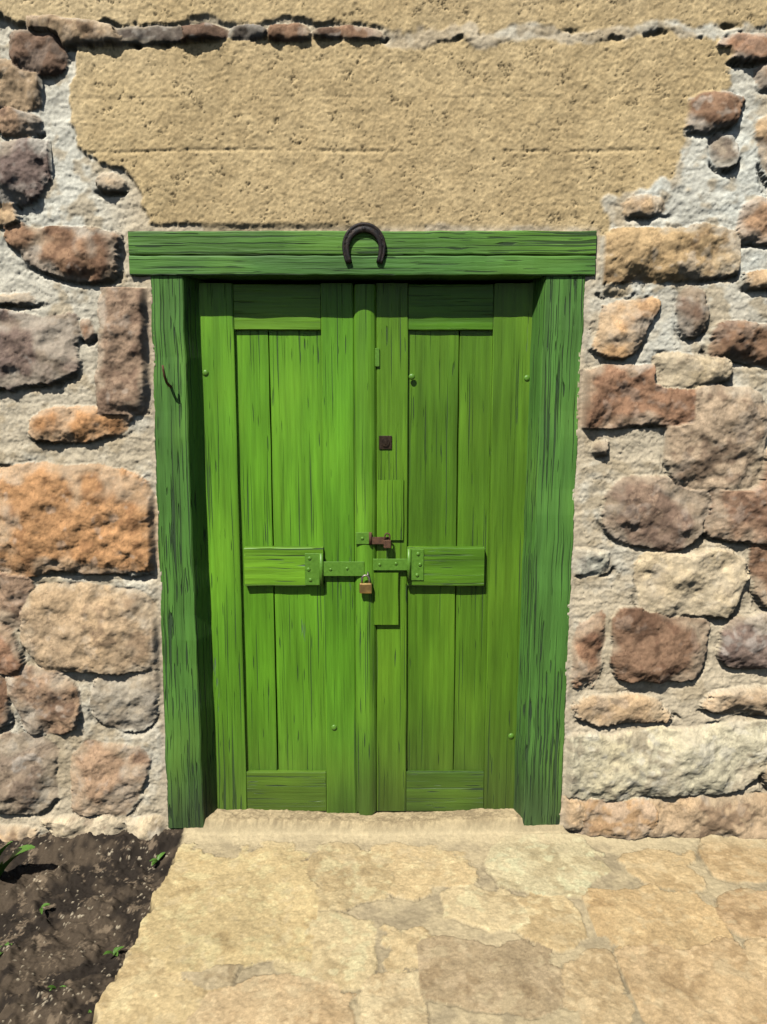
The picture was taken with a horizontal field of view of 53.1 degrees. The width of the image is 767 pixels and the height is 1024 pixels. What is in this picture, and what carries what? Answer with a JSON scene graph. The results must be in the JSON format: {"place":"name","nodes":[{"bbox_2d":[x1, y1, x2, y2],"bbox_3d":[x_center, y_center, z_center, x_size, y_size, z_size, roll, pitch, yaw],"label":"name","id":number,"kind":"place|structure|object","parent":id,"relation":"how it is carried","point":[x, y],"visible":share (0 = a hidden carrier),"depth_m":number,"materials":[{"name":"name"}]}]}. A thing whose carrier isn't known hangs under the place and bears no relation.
{"place":"outdoors","nodes":[
{"label":"outdoors","id":0,"kind":"place"},
{"bbox_2d":[0,808,766,1023],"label":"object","id":1,"kind":"structure","parent":0,"point":[470,916],"depth_m":1.79,"materials":[{"name":"beige stone"}]},
{"bbox_2d":[0,841,34,876],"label":"broad leaf plant","id":2,"kind":"object","parent":1,"relation":"on","point":[19,850],"visible":1,"depth_m":1.98,"materials":[{"name":"green plant"}]},
{"bbox_2d":[0,852,164,1021],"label":"seedlings","id":3,"kind":"object","parent":1,"relation":"on","point":[117,949],"visible":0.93,"depth_m":1.76,"materials":[{"name":"green plant"}]},
{"label":"ground","id":4,"kind":"structure","parent":0,"visible":0},
{"bbox_2d":[0,0,766,841],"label":"stone wall","id":5,"kind":"structure","parent":4,"relation":"on","point":[632,134],"depth_m":1.93,"materials":[{"name":"beige stone"}]},
{"bbox_2d":[128,231,596,827],"bbox_3d":[-0.053,0.080,2.110,1.168,1.603,0.173,0,8,0],"label":"door frame","id":6,"kind":"object","parent":5,"relation":"attached to","point":[554,267],"visible":0.94,"depth_m":2.00,"materials":[{"name":"green wood"}]},
{"bbox_2d":[162,365,171,387],"bbox_3d":[-0.548,-0.343,1.946,0.008,0.056,0.058,1,8,4],"label":"jamb hook","id":7,"kind":"object","parent":6,"relation":"attached to","point":[165,379],"visible":1,"depth_m":1.93,"materials":[{"name":"metal"}]},
{"bbox_2d":[199,283,376,815],"bbox_3d":[-0.265,0.135,2.109,0.493,1.476,0.046,0,8,0],"label":"door leaf","id":8,"kind":"object","parent":6,"relation":"attached to","point":[305,353],"visible":0.95,"depth_m":2.09,"materials":[{"name":"green wood"}]},
{"bbox_2d":[356,532,368,543],"bbox_3d":[-0.057,0.071,2.076,0.038,0.032,0.006,0,8,0],"label":"staple plate","id":9,"kind":"object","parent":8,"relation":"attached to","point":[362,538],"visible":1,"depth_m":2.08,"materials":[{"name":"green metal"}]},
{"bbox_2d":[305,549,423,585],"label":"hasp strap hinges","id":10,"kind":"object","parent":8,"relation":"attached to","point":[317,568],"visible":1,"depth_m":2.09,"materials":[{"name":"paint"}]},
{"bbox_2d":[361,571,369,582],"bbox_3d":[-0.049,0.179,2.086,0.026,0.033,0.017,0,8,0],"label":"padlock shackle","id":11,"kind":"object","parent":10,"relation":"hanging from","point":[366,575],"visible":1,"depth_m":2.08,"materials":[{"name":"metal"}]},
{"bbox_2d":[359,583,371,592],"bbox_3d":[-0.049,0.206,2.084,0.034,0.028,0.012,0,8,0],"label":"padlock body","id":12,"kind":"object","parent":11,"relation":"hanging from","point":[365,587],"visible":1,"depth_m":2.08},
{"bbox_2d":[342,222,385,263],"bbox_3d":[-0.049,-0.669,1.910,0.109,0.099,0.012,0,8,0],"label":"horseshoe","id":13,"kind":"object","parent":6,"relation":"attached to","point":[354,230],"visible":1,"depth_m":1.91,"materials":[{"name":"black metal"}]},
{"bbox_2d":[373,283,532,810],"bbox_3d":[0.194,0.134,2.110,0.444,1.474,0.044,0,8,0],"label":"door leaf","id":14,"kind":"object","parent":6,"relation":"attached to","point":[434,634],"visible":0.88,"depth_m":2.09,"materials":[{"name":"green wood"}]},
{"bbox_2d":[202,348,529,738],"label":"coach bolts","id":15,"kind":"object","parent":14,"relation":"attached to","point":[411,377],"visible":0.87,"depth_m":2.02,"materials":[{"name":"paint"}]},
{"bbox_2d":[369,532,390,547],"bbox_3d":[-0.010,0.076,2.072,0.060,0.042,0.017,0,8,0],"label":"latch","id":16,"kind":"object","parent":14,"relation":"attached to","point":[385,541],"visible":1,"depth_m":2.07,"materials":[{"name":"brown metal"}]},
{"bbox_2d":[379,436,391,448],"bbox_3d":[0.005,-0.185,2.048,0.035,0.036,0.010,0,8,0],"label":"keyhole plate","id":17,"kind":"object","parent":14,"relation":"attached to","point":[385,442],"visible":1,"depth_m":2.05,"materials":[{"name":"brown metal"}]}
]}

